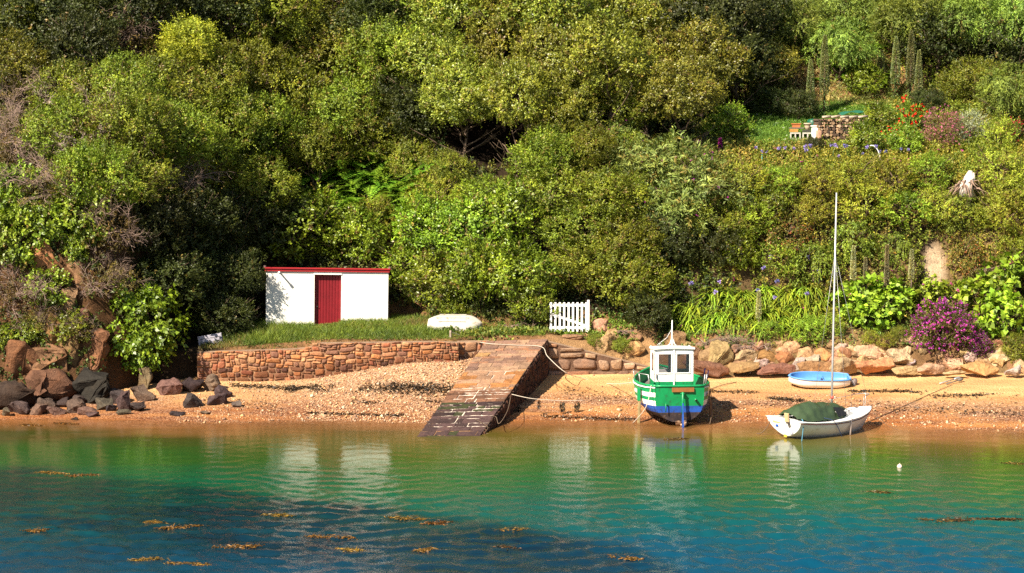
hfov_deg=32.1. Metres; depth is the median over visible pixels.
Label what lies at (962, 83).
thicket tree
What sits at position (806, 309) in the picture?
strap leaved lily
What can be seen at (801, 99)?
dark tree
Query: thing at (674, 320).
strap leaved lily
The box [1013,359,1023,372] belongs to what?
boulder
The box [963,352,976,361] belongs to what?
boulder
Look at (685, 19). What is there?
oak tree
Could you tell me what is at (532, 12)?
oak tree
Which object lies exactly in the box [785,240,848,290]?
bush
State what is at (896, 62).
flower spire
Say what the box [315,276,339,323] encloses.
door
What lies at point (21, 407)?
shore rock
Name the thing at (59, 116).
thicket tree
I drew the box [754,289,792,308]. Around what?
strap leaved lily
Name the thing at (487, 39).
oak tree
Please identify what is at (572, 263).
thicket tree
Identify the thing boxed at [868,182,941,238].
green scrub bush
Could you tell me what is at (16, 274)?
cliff rock
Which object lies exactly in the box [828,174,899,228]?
scrub bush
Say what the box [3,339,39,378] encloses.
cliff rock
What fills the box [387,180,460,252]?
broadleaf bush
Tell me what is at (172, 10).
dark tree
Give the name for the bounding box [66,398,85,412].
shore rock
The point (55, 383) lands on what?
cliff rock
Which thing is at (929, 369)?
boulder
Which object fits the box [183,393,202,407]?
shore rock
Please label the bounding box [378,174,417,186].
bracken fern
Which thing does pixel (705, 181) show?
butterfly bush
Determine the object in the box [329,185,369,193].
bracken fern
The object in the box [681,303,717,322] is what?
strap leaved lily
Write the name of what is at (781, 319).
strap leaved lily
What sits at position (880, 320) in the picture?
hydrangea bush
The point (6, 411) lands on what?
shore rock
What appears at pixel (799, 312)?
strap leaved lily
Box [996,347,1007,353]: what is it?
filler stone
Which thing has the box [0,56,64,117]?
thorn thicket
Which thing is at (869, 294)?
hydrangea bush
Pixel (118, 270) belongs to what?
thorn thicket
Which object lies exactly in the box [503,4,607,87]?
oak tree
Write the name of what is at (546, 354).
rope
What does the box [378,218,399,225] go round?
bracken fern
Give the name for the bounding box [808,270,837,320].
strap leaved lily
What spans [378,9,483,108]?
oak tree
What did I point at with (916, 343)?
filler stone
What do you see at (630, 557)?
seaweed clump
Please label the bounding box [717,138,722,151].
purple flower spike
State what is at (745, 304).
strap leaved lily
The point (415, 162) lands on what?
bracken fern
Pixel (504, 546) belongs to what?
seaweed clump
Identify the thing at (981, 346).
rock rose bush
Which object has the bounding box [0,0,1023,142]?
hill scrub
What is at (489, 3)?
oak tree
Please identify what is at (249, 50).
thicket tree
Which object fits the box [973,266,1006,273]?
twig heap
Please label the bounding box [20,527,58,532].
seaweed clump
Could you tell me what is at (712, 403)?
rope
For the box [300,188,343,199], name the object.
bracken fern
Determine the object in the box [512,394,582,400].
rope
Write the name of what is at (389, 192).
bracken fern
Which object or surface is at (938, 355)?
filler stone
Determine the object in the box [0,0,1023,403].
hillside
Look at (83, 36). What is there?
dark tree
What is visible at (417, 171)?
bracken fern
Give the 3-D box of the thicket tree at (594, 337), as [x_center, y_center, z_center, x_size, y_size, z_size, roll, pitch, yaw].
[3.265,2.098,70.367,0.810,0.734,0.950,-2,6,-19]
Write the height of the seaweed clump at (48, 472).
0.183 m
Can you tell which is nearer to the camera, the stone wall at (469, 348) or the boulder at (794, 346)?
the stone wall at (469, 348)
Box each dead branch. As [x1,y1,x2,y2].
[28,81,51,103]
[54,125,108,153]
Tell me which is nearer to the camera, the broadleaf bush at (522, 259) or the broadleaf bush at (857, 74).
the broadleaf bush at (522, 259)
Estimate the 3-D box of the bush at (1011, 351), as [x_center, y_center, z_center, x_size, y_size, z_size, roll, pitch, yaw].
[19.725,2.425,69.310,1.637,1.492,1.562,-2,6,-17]
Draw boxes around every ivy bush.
[0,154,46,225]
[0,199,41,271]
[0,322,16,348]
[5,183,82,248]
[11,310,45,344]
[14,260,73,309]
[47,304,93,342]
[50,184,117,247]
[59,229,91,262]
[105,276,196,367]
[121,330,173,375]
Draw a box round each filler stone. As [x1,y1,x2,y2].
[733,359,746,362]
[752,341,763,350]
[754,358,768,367]
[775,346,791,353]
[805,354,819,360]
[834,343,847,350]
[837,348,846,356]
[839,347,851,357]
[851,351,858,357]
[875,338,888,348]
[899,335,914,345]
[905,359,915,365]
[914,339,927,346]
[919,347,929,354]
[934,359,947,368]
[935,352,942,357]
[943,353,952,357]
[947,342,959,349]
[958,348,969,356]
[990,358,1004,367]
[995,339,1009,345]
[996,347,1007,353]
[1007,361,1013,369]
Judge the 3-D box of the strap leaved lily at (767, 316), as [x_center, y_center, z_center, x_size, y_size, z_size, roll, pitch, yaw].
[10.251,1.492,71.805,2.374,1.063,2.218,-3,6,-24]
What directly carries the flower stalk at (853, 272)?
on the hillside
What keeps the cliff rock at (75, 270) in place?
on the hillside
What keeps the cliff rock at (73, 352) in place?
on the hillside
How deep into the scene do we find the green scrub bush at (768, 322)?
70.39 m
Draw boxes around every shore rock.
[2,407,9,415]
[8,400,30,414]
[29,403,47,414]
[35,397,56,406]
[46,406,65,414]
[56,397,68,406]
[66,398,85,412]
[72,395,85,402]
[77,406,96,414]
[86,412,98,416]
[95,397,113,409]
[106,405,115,410]
[110,388,124,403]
[115,389,130,409]
[116,409,130,414]
[130,384,154,400]
[130,401,145,410]
[156,377,182,394]
[169,411,186,416]
[181,377,203,391]
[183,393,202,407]
[202,374,220,390]
[207,393,227,405]
[214,385,232,397]
[231,400,241,406]
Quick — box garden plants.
[689,0,1023,155]
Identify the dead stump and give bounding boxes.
[947,170,986,199]
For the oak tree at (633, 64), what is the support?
on the hillside
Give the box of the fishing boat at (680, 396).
[633,320,712,427]
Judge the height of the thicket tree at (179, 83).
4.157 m
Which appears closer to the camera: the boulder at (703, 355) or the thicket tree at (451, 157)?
the boulder at (703, 355)
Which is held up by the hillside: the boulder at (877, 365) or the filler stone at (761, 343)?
the filler stone at (761, 343)
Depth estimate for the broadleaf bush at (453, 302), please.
72.76 m
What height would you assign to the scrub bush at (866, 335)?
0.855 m
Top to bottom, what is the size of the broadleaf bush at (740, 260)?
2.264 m
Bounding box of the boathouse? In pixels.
[263,265,390,324]
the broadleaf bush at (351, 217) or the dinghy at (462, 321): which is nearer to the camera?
the dinghy at (462, 321)
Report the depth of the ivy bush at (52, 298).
66.74 m
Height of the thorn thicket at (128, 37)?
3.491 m
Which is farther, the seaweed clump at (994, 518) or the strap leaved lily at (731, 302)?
the strap leaved lily at (731, 302)
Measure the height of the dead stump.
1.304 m
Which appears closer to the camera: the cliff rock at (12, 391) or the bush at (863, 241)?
the cliff rock at (12, 391)
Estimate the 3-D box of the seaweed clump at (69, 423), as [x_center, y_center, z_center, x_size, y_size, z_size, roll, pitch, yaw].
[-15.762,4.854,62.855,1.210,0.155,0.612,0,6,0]
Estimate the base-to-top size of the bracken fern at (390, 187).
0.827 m
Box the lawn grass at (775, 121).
[726,100,927,149]
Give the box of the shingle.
[176,357,1023,431]
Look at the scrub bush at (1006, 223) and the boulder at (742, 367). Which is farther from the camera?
the scrub bush at (1006, 223)
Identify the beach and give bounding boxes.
[0,358,1023,433]
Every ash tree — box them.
[771,0,846,56]
[797,10,882,86]
[810,0,886,32]
[861,0,952,63]
[932,0,1014,63]
[968,0,1023,88]
[971,54,1023,117]
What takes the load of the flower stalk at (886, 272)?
on the hillside
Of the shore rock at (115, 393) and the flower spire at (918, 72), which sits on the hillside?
the flower spire at (918, 72)
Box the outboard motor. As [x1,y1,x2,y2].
[850,376,857,385]
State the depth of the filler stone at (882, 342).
70.10 m
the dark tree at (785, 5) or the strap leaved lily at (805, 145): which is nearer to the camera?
the strap leaved lily at (805, 145)
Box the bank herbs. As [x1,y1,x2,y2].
[653,296,1023,355]
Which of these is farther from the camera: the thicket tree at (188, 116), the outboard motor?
the thicket tree at (188, 116)
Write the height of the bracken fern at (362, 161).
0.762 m
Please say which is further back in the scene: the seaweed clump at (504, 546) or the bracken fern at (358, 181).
the bracken fern at (358, 181)
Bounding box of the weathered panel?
[197,333,222,345]
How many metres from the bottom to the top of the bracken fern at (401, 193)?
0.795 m
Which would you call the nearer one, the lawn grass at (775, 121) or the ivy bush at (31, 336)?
the ivy bush at (31, 336)
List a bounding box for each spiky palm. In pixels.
[634,118,657,138]
[659,113,681,137]
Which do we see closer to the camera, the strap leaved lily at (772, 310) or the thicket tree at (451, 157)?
the strap leaved lily at (772, 310)
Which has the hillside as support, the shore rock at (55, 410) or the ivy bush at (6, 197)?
the ivy bush at (6, 197)
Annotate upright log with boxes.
[816,130,821,138]
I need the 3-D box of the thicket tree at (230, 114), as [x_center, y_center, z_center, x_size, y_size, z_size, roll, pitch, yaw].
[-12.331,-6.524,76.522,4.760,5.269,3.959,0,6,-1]
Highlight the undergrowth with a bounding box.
[0,0,740,387]
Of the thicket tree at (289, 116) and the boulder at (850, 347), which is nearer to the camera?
the boulder at (850, 347)
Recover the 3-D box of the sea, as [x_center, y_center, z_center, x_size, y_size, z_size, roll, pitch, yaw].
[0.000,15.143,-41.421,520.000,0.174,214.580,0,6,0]
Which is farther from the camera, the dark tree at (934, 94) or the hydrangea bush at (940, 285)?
the dark tree at (934, 94)
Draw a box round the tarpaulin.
[777,401,849,421]
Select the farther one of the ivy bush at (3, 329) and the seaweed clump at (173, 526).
the ivy bush at (3, 329)
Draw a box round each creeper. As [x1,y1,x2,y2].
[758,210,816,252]
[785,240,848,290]
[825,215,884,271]
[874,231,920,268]
[939,193,986,234]
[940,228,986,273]
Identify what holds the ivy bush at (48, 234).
on the hillside
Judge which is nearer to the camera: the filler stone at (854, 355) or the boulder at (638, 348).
the filler stone at (854, 355)
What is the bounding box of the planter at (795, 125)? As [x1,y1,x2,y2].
[791,123,800,127]
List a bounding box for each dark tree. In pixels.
[0,0,122,73]
[39,2,132,83]
[64,0,174,61]
[112,188,195,265]
[119,0,214,58]
[128,245,220,308]
[158,178,248,255]
[167,238,265,309]
[171,0,286,49]
[188,288,258,339]
[202,245,267,325]
[209,178,277,250]
[232,182,324,253]
[321,0,416,69]
[361,70,463,157]
[622,287,673,331]
[640,208,715,269]
[653,0,780,58]
[685,221,747,266]
[696,24,788,112]
[708,0,795,63]
[746,84,795,115]
[779,86,821,118]
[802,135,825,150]
[886,2,981,74]
[907,87,948,110]
[962,13,1023,71]
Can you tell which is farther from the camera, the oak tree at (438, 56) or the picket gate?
the oak tree at (438, 56)
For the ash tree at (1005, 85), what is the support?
on the hillside
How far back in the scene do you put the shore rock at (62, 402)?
65.31 m
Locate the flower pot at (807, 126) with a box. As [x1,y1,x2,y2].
[804,123,811,129]
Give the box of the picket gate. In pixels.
[549,300,589,331]
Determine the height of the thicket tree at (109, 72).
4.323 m
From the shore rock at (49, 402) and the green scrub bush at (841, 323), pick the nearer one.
the shore rock at (49, 402)
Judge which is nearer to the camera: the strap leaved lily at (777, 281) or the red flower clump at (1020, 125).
the strap leaved lily at (777, 281)
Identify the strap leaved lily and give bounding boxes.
[661,303,696,329]
[663,314,686,329]
[668,280,709,332]
[669,324,691,333]
[671,319,702,337]
[672,302,708,320]
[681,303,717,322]
[684,321,719,335]
[689,290,727,341]
[693,292,728,318]
[694,287,732,311]
[696,308,730,324]
[697,311,735,328]
[703,293,743,312]
[705,280,733,320]
[707,287,737,307]
[713,311,746,329]
[720,292,750,311]
[720,319,748,338]
[724,288,756,304]
[725,320,755,329]
[728,292,755,310]
[729,303,752,316]
[732,314,756,329]
[737,303,755,317]
[742,288,763,325]
[743,254,781,308]
[744,320,788,343]
[745,309,773,321]
[746,305,784,321]
[747,266,789,312]
[749,313,785,325]
[750,306,795,323]
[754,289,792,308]
[762,287,807,310]
[762,321,793,339]
[763,302,785,312]
[767,279,796,323]
[768,298,800,314]
[773,316,789,335]
[776,316,802,328]
[777,285,819,309]
[779,306,808,314]
[779,320,822,348]
[780,322,808,338]
[781,298,817,314]
[783,255,827,305]
[785,293,807,309]
[786,307,820,322]
[795,297,817,314]
[795,300,828,317]
[797,143,816,165]
[801,313,828,325]
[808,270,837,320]
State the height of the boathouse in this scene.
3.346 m
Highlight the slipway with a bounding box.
[417,339,549,436]
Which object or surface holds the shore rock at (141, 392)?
on the beach
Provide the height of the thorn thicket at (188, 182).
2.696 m
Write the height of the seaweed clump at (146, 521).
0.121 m
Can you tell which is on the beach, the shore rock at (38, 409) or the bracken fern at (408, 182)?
the shore rock at (38, 409)
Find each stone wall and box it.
[197,341,458,381]
[457,340,488,358]
[548,340,648,374]
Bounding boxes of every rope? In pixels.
[452,332,631,383]
[491,397,510,423]
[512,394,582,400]
[633,387,650,422]
[709,385,712,422]
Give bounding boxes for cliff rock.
[0,380,36,408]
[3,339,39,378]
[11,259,22,285]
[25,368,75,399]
[28,242,58,268]
[28,343,67,370]
[42,309,63,343]
[56,287,77,322]
[58,328,80,365]
[67,255,90,298]
[72,367,110,403]
[79,307,89,329]
[81,327,109,370]
[138,366,152,388]
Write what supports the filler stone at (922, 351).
on the hillside
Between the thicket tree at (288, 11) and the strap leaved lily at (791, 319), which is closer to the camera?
the strap leaved lily at (791, 319)
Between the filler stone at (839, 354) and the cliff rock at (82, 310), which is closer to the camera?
the cliff rock at (82, 310)
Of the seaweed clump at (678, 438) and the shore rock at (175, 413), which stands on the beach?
the shore rock at (175, 413)
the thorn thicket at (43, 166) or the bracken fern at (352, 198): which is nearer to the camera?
the thorn thicket at (43, 166)
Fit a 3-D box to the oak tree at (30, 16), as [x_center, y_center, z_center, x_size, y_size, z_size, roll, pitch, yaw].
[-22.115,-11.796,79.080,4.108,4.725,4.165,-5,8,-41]
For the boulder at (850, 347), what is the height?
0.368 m
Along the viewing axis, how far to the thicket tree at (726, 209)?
72.27 m
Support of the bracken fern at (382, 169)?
on the hillside
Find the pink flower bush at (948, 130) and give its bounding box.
[915,104,970,149]
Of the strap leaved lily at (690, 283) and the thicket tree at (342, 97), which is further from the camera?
the thicket tree at (342, 97)
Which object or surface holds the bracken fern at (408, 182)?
on the hillside
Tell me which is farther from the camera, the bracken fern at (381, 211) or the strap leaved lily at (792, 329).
the bracken fern at (381, 211)
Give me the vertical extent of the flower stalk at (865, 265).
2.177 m
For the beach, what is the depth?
65.57 m
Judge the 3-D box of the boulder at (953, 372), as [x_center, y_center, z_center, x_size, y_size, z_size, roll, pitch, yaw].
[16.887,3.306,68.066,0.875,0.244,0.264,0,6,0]
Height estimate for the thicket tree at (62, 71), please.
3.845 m
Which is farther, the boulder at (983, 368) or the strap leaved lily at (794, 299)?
the strap leaved lily at (794, 299)
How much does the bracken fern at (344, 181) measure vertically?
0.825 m
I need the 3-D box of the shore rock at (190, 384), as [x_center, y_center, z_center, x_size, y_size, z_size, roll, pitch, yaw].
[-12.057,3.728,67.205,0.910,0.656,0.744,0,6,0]
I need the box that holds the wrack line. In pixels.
[203,379,1023,420]
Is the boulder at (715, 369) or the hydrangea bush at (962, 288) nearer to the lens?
the boulder at (715, 369)
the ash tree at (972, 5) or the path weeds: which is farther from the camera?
the ash tree at (972, 5)
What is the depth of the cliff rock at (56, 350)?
66.26 m
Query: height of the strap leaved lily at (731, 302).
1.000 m
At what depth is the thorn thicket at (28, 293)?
66.42 m
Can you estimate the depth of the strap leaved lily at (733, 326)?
70.99 m
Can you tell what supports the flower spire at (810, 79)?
on the hillside
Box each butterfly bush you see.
[599,118,639,144]
[603,125,677,186]
[633,119,734,196]
[637,166,723,239]
[649,149,761,220]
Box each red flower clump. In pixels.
[878,123,914,144]
[891,93,930,129]
[994,116,1023,143]
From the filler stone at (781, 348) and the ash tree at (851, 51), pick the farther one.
the ash tree at (851, 51)
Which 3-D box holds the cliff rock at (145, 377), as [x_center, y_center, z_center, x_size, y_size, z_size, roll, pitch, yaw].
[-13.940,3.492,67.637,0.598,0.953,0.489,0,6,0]
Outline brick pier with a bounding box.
[810,125,819,138]
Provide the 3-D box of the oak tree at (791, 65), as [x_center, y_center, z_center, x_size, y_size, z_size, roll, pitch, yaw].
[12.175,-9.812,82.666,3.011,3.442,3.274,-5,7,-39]
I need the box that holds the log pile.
[813,115,867,142]
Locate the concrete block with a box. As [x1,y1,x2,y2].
[790,132,800,140]
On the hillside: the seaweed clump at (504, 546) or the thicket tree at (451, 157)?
the thicket tree at (451, 157)
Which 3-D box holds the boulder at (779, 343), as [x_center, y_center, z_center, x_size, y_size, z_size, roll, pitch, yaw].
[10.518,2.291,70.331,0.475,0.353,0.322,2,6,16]
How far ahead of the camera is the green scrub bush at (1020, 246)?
71.77 m
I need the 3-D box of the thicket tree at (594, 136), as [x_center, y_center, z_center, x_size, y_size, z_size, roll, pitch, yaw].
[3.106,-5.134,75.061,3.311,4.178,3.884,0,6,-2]
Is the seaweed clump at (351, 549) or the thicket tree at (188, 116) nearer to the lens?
the seaweed clump at (351, 549)
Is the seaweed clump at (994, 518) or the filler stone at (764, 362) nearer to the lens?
the seaweed clump at (994, 518)
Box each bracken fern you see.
[296,174,331,184]
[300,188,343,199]
[305,159,363,169]
[310,182,348,190]
[316,197,351,207]
[317,165,377,178]
[320,166,360,179]
[322,175,375,193]
[323,155,350,165]
[324,199,354,214]
[327,190,363,204]
[328,197,372,205]
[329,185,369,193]
[330,169,393,185]
[333,174,384,187]
[338,191,388,203]
[343,178,400,195]
[343,197,405,216]
[345,152,390,164]
[345,210,387,219]
[350,156,389,171]
[355,187,411,205]
[360,205,400,219]
[361,146,394,162]
[362,167,398,182]
[363,160,405,168]
[364,181,399,196]
[368,166,423,177]
[369,185,406,192]
[369,200,401,214]
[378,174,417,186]
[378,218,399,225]
[384,158,426,174]
[386,190,412,198]
[386,194,400,201]
[388,180,422,194]
[393,177,446,198]
[399,170,440,183]
[411,157,449,171]
[832,67,857,77]
[868,72,890,87]
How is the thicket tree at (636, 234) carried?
on the hillside
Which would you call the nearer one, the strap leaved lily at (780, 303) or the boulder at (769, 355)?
the boulder at (769, 355)
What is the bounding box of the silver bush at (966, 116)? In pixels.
[948,104,989,139]
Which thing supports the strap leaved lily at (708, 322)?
on the hillside
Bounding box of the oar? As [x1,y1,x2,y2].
[939,376,960,383]
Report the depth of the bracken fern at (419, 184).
77.65 m
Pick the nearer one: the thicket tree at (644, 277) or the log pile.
the thicket tree at (644, 277)
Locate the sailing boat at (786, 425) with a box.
[766,193,871,437]
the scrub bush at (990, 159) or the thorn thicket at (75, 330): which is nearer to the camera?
the thorn thicket at (75, 330)
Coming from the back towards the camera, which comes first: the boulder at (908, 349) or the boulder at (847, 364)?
the boulder at (908, 349)
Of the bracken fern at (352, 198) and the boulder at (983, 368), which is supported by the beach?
the boulder at (983, 368)
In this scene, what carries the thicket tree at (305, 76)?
on the hillside
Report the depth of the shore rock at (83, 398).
65.66 m
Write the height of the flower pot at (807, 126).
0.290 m
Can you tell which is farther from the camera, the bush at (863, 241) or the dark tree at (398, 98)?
the dark tree at (398, 98)
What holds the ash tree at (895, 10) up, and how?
on the hillside
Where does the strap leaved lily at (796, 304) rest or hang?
on the hillside
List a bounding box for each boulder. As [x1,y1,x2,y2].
[561,334,582,339]
[591,318,610,332]
[594,332,616,352]
[605,329,619,339]
[625,341,644,359]
[626,333,641,341]
[663,330,686,344]
[682,360,729,376]
[684,346,699,359]
[698,348,708,360]
[708,339,733,364]
[727,361,759,372]
[732,344,737,354]
[733,349,757,360]
[756,362,795,374]
[757,350,775,362]
[773,340,783,347]
[775,351,794,362]
[783,340,800,353]
[793,357,804,369]
[797,346,813,357]
[797,360,830,371]
[814,348,831,361]
[824,340,836,349]
[829,357,857,373]
[845,345,853,350]
[853,345,885,359]
[855,357,895,373]
[857,356,867,360]
[884,348,915,363]
[891,366,918,374]
[905,346,911,355]
[917,363,944,374]
[943,357,962,369]
[943,370,965,375]
[959,361,998,375]
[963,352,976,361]
[974,356,990,363]
[986,353,1010,366]
[1004,365,1020,376]
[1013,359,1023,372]
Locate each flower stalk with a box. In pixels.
[755,290,761,324]
[849,245,856,295]
[862,257,867,288]
[883,244,888,290]
[908,249,914,290]
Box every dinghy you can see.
[427,314,481,331]
[788,371,850,387]
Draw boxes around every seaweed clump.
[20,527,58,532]
[21,424,44,426]
[34,470,69,474]
[49,422,79,424]
[63,473,99,476]
[129,556,163,562]
[140,519,167,523]
[154,523,210,529]
[164,559,210,565]
[210,544,263,548]
[261,512,304,516]
[305,534,357,540]
[335,545,364,551]
[384,515,429,520]
[413,546,441,552]
[420,519,453,524]
[493,545,518,549]
[499,527,529,530]
[609,555,644,560]
[663,437,687,439]
[862,490,897,494]
[917,518,955,522]
[925,515,1022,521]
[1001,461,1023,464]
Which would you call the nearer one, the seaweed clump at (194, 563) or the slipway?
the seaweed clump at (194, 563)
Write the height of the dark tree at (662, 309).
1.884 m
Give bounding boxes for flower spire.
[806,59,815,116]
[818,35,830,113]
[877,50,886,72]
[888,36,900,99]
[904,30,915,102]
[913,49,922,102]
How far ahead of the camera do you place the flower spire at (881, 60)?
84.67 m
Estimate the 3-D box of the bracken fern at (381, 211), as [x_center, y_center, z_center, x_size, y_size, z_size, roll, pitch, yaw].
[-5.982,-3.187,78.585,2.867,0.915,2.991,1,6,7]
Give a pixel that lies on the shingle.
(405, 402)
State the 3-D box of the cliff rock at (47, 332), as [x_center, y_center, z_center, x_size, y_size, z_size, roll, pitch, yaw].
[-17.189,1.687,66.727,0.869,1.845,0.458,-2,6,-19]
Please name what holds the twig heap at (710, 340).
on the hillside
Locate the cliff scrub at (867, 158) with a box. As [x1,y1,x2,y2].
[666,135,1023,330]
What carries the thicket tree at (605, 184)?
on the hillside
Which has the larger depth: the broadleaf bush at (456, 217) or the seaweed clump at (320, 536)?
the broadleaf bush at (456, 217)
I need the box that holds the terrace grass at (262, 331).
[198,271,546,349]
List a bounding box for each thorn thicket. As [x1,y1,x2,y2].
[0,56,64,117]
[0,80,64,166]
[0,150,90,213]
[0,262,72,321]
[8,302,58,333]
[43,76,163,160]
[55,304,99,344]
[69,175,149,259]
[77,240,152,302]
[86,0,167,64]
[132,154,231,208]
[514,181,559,225]
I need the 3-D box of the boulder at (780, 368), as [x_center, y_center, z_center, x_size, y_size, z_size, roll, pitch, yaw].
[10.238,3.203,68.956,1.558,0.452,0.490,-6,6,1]
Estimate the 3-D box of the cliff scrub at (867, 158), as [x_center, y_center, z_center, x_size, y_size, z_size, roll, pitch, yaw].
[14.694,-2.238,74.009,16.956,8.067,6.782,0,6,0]
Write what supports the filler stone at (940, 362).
on the hillside
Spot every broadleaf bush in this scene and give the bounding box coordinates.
[259,176,365,263]
[325,202,389,265]
[373,234,434,286]
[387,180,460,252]
[399,246,476,311]
[412,188,525,264]
[437,230,521,305]
[437,294,469,314]
[468,163,558,245]
[480,235,566,322]
[503,279,562,326]
[700,98,757,139]
[716,221,761,270]
[752,181,791,219]
[842,59,887,94]
[842,117,886,154]
[863,98,901,132]
[884,120,926,153]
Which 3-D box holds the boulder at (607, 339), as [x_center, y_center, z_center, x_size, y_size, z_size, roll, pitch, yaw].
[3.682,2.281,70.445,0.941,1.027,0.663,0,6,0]
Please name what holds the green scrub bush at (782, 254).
on the hillside
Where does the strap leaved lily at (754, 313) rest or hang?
on the hillside
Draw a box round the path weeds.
[442,310,639,342]
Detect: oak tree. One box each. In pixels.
[0,0,62,41]
[0,19,54,114]
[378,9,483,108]
[407,0,508,57]
[412,58,513,160]
[457,0,549,62]
[462,8,554,131]
[478,48,559,179]
[488,0,615,66]
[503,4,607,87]
[519,66,605,162]
[542,1,665,131]
[547,159,607,201]
[566,0,668,48]
[596,76,666,129]
[606,15,704,117]
[631,48,731,143]
[638,0,712,41]
[657,10,754,126]
[746,37,806,92]
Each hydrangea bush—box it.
[822,271,894,325]
[841,287,902,334]
[868,275,917,317]
[911,273,955,310]
[948,270,1015,316]
[975,282,1023,338]
[978,250,1023,302]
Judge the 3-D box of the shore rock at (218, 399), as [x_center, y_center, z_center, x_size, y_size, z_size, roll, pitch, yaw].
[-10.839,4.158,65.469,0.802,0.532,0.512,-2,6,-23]
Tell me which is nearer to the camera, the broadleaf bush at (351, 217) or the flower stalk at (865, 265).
the flower stalk at (865, 265)
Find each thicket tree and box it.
[12,86,118,169]
[17,50,114,118]
[37,132,153,210]
[50,41,178,118]
[78,78,186,189]
[81,138,184,241]
[103,48,232,126]
[134,90,242,190]
[165,37,252,115]
[174,75,276,166]
[180,147,268,207]
[203,145,302,234]
[209,35,292,123]
[219,0,330,88]
[221,88,316,183]
[249,44,334,123]
[268,1,380,86]
[275,109,362,193]
[280,0,371,37]
[300,67,402,155]
[325,9,438,113]
[333,96,422,161]
[352,0,447,44]
[380,131,442,190]
[425,143,476,182]
[501,156,608,230]
[504,120,584,205]
[521,91,586,160]
[534,189,631,254]
[541,233,639,296]
[557,115,619,180]
[560,161,661,246]
[585,242,677,308]
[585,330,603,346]
[588,208,668,270]
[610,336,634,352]
[679,194,767,240]
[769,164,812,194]
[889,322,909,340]
[929,50,1009,100]
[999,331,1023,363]
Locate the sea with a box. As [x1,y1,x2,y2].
[0,422,1023,572]
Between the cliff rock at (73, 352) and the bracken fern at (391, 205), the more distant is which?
the bracken fern at (391, 205)
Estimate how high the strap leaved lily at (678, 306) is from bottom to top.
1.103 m
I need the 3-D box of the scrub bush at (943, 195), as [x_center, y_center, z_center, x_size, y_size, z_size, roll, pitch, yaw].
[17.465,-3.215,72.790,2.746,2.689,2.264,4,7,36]
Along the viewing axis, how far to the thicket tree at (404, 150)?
78.28 m
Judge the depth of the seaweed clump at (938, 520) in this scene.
47.94 m
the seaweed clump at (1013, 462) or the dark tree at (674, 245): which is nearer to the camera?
the seaweed clump at (1013, 462)
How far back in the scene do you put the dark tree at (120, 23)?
77.72 m
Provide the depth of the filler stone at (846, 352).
69.72 m
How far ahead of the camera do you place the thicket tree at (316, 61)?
81.29 m
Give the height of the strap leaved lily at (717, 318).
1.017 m
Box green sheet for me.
[838,110,865,115]
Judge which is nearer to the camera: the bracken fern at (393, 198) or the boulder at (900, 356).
the boulder at (900, 356)
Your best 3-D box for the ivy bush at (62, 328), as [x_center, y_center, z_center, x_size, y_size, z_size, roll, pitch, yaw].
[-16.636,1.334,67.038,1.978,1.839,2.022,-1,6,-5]
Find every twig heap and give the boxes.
[617,330,638,333]
[693,334,754,346]
[731,338,774,351]
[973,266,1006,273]
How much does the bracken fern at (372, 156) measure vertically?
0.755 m
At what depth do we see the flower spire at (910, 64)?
82.96 m
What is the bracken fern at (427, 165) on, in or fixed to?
on the hillside
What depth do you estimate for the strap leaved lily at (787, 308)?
71.67 m
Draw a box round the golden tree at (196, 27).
[147,6,232,104]
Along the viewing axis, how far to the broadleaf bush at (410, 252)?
75.61 m
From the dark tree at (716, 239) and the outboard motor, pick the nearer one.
the outboard motor
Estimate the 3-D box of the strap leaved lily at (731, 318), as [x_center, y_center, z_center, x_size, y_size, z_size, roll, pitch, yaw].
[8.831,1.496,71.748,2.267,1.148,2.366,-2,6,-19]
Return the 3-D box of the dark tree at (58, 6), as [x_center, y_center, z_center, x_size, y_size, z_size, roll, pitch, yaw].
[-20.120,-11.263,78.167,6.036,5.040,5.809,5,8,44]
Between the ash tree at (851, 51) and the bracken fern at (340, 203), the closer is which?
the bracken fern at (340, 203)
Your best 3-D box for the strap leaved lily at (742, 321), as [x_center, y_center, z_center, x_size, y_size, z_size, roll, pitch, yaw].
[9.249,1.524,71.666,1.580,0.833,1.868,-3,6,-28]
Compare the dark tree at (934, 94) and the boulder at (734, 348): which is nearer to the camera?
the boulder at (734, 348)
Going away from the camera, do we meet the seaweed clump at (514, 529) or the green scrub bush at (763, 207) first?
the seaweed clump at (514, 529)
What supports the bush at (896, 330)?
on the hillside
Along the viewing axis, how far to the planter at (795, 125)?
77.71 m
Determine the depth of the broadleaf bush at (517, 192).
73.18 m
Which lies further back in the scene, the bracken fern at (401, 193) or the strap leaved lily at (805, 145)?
the bracken fern at (401, 193)
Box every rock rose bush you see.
[903,295,980,355]
[960,330,992,356]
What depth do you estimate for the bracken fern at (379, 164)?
79.48 m
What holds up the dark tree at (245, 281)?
on the hillside
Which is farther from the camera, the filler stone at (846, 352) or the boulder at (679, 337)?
the boulder at (679, 337)
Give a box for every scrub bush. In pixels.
[132,32,176,62]
[353,191,398,237]
[404,165,462,216]
[437,166,509,224]
[609,122,647,157]
[714,151,774,203]
[720,194,784,241]
[752,229,806,277]
[754,157,801,196]
[755,315,783,339]
[790,309,829,344]
[793,156,840,198]
[794,190,842,227]
[817,313,846,335]
[821,153,877,202]
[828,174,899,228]
[860,328,878,344]
[868,148,921,200]
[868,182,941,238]
[876,332,896,348]
[899,145,955,197]
[909,179,971,228]
[959,142,1023,193]
[970,186,1023,238]
[972,110,1020,148]
[990,169,1023,217]
[992,225,1023,267]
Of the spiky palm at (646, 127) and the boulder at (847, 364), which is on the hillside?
the spiky palm at (646, 127)
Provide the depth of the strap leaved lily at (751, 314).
71.36 m

